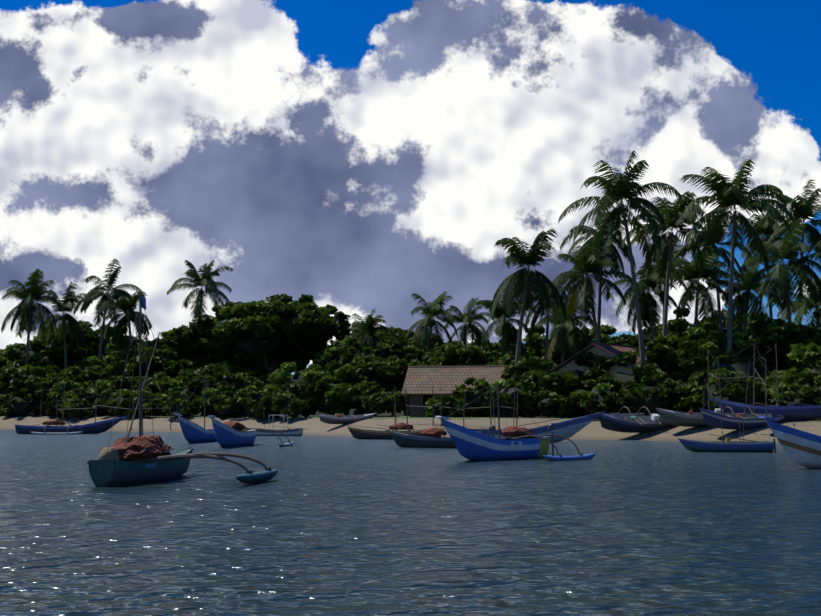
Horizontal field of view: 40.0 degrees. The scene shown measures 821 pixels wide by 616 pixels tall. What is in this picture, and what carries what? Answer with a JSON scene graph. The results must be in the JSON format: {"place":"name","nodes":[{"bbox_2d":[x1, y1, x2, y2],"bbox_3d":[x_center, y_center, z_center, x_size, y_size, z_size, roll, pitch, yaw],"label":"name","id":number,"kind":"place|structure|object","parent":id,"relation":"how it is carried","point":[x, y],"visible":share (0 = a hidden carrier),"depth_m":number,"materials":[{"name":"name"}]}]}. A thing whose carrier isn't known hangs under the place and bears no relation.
{"place":"outdoors","nodes":[
{"label":"outdoors","id":0,"kind":"place"},
{"bbox_2d":[0,429,820,615],"bbox_3d":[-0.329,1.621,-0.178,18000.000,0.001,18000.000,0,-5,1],"label":"lagoon water","id":1,"kind":"structure","parent":0,"point":[333,526],"depth_m":15.15,"materials":[{"name":"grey liquid"}]},
{"bbox_2d":[15,384,126,434],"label":"boat","id":2,"kind":"object","parent":1,"relation":"on","point":[96,427],"visible":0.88,"depth_m":78.56,"materials":[{"name":"paint"}]},
{"bbox_2d":[87,293,277,486],"bbox_3d":[-5.275,1.899,26.655,4.014,4.552,4.946,-3,-6,12],"label":"outrigger canoe","id":3,"kind":"object","parent":1,"relation":"on","point":[137,459],"visible":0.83,"depth_m":25.54,"materials":[{"name":"paint"}]},
{"bbox_2d":[174,376,220,442],"bbox_3d":[-10.921,5.277,58.942,1.002,3.768,6.651,-1,-5,11],"label":"boat","id":4,"kind":"object","parent":1,"relation":"on","point":[195,433],"visible":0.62,"depth_m":57.51,"materials":[{"name":"paint"}]},
{"bbox_2d":[208,415,292,446],"bbox_3d":[-7.231,5.714,51.750,3.311,1.593,6.601,-1,-5,9],"label":"boat","id":5,"kind":"object","parent":1,"relation":"on","point":[232,434],"visible":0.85,"depth_m":51.00,"materials":[{"name":"paint"}]},
{"bbox_2d":[245,400,307,435],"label":"boat","id":6,"kind":"object","parent":1,"relation":"on","point":[293,432],"visible":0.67,"depth_m":72.11,"materials":[{"name":"paint"}]},
{"bbox_2d":[346,387,444,439],"bbox_3d":[-0.750,6.171,64.905,5.781,3.268,2.698,-1,-5,9],"label":"dark boat","id":7,"kind":"object","parent":1,"relation":"on","point":[357,433],"visible":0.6,"depth_m":64.01,"materials":[{"name":"paint"}]},
{"bbox_2d":[389,423,495,447],"bbox_3d":[1.354,4.881,49.619,4.967,3.067,0.950,-2,-6,21],"label":"dark boat","id":8,"kind":"object","parent":1,"relation":"on","point":[413,441],"visible":0.65,"depth_m":49.46,"materials":[{"name":"paint"}]},
{"bbox_2d":[436,382,595,460],"bbox_3d":[3.456,3.873,37.438,5.652,2.868,2.960,5,-7,-42],"label":"outrigger boat","id":9,"kind":"object","parent":1,"relation":"on","point":[519,443],"visible":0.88,"depth_m":37.31,"materials":[{"name":"paint"}]},
{"bbox_2d":[468,384,604,441],"bbox_3d":[6.181,5.542,58.541,8.122,3.168,1.064,1,-5,-7],"label":"boat","id":10,"kind":"object","parent":1,"relation":"on","point":[569,428],"visible":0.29,"depth_m":58.45,"materials":[{"name":"paint"}]},
{"bbox_2d":[678,404,775,451],"bbox_3d":[12.538,4.882,44.664,3.912,2.168,0.988,0,-5,3],"label":"skiff","id":11,"kind":"object","parent":1,"relation":"on","point":[727,445],"visible":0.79,"depth_m":44.28,"materials":[{"name":"paint"}]},
{"bbox_2d":[759,417,820,467],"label":"white boat","id":12,"kind":"object","parent":1,"relation":"on","point":[801,448],"visible":0.98,"depth_m":31.78,"materials":[{"name":"paint"}]},
{"bbox_2d":[0,414,820,442],"bbox_3d":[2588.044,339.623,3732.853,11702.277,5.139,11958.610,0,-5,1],"label":"shore ground","id":13,"kind":"structure","parent":0,"point":[314,425],"depth_m":72.56,"materials":[{"name":"beige sand"}]},
{"bbox_2d":[56,394,170,429],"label":"net rack","id":14,"kind":"object","parent":13,"relation":"on","point":[121,408],"depth_m":88.80,"materials":[{"name":"brown wood"}]},
{"bbox_2d":[319,413,375,423],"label":"boat","id":15,"kind":"object","parent":13,"relation":"on","point":[335,419],"visible":0.88,"depth_m":75.61,"materials":[{"name":"paint"}]},
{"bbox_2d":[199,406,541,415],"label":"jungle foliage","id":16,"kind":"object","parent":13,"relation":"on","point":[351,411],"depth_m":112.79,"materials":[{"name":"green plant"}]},
{"bbox_2d":[0,150,820,416],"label":"palm","id":17,"kind":"object","parent":13,"relation":"on","point":[590,255],"depth_m":88.60,"materials":[{"name":"green plant"}]},
{"bbox_2d":[0,293,820,418],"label":"tree","id":18,"kind":"object","parent":13,"relation":"on","point":[680,384],"depth_m":94.18,"materials":[{"name":"green plant"}]},
{"bbox_2d":[401,365,513,417],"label":"house","id":19,"kind":"structure","parent":13,"relation":"on","point":[443,378],"depth_m":80.62,"materials":[{"name":"brown wood"}]},
{"bbox_2d":[405,385,517,426],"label":"rack","id":20,"kind":"object","parent":13,"relation":"on","point":[464,405],"visible":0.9,"depth_m":69.61,"materials":[{"name":"brown wood"}]},
{"bbox_2d":[549,342,683,416],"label":"village house","id":21,"kind":"structure","parent":13,"relation":"on","point":[599,349],"depth_m":80.65,"materials":[{"name":"paint"}]},
{"bbox_2d":[598,406,674,432],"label":"beached boat","id":22,"kind":"object","parent":13,"relation":"on","point":[637,422],"visible":0.79,"depth_m":63.08,"materials":[{"name":"paint"}]},
{"bbox_2d":[656,379,722,426],"bbox_3d":[16.153,5.279,62.591,5.158,2.667,1.064,0,5,-4],"label":"beached boat","id":23,"kind":"object","parent":13,"relation":"on","point":[686,419],"visible":0.44,"depth_m":62.30,"materials":[{"name":"paint"}]},
{"bbox_2d":[708,343,766,426],"bbox_3d":[17.989,4.313,62.033,3.334,4.758,0.934,-3,-6,31],"label":"net rack","id":24,"kind":"object","parent":13,"relation":"on","point":[765,383],"depth_m":62.05,"materials":[{"name":"brown wood"}]},
{"bbox_2d":[700,361,784,429],"bbox_3d":[17.831,4.616,61.062,5.186,3.768,2.584,1,9,-14],"label":"beached boat","id":25,"kind":"object","parent":13,"relation":"on","point":[731,420],"visible":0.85,"depth_m":60.36,"materials":[{"name":"paint"}]},
{"bbox_2d":[710,346,820,420],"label":"beached boat","id":26,"kind":"object","parent":13,"relation":"on","point":[791,411],"visible":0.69,"depth_m":61.48,"materials":[{"name":"paint"}]},
{"bbox_2d":[0,0,820,374],"label":"sky","id":27,"kind":"structure","parent":0,"point":[359,157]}
]}

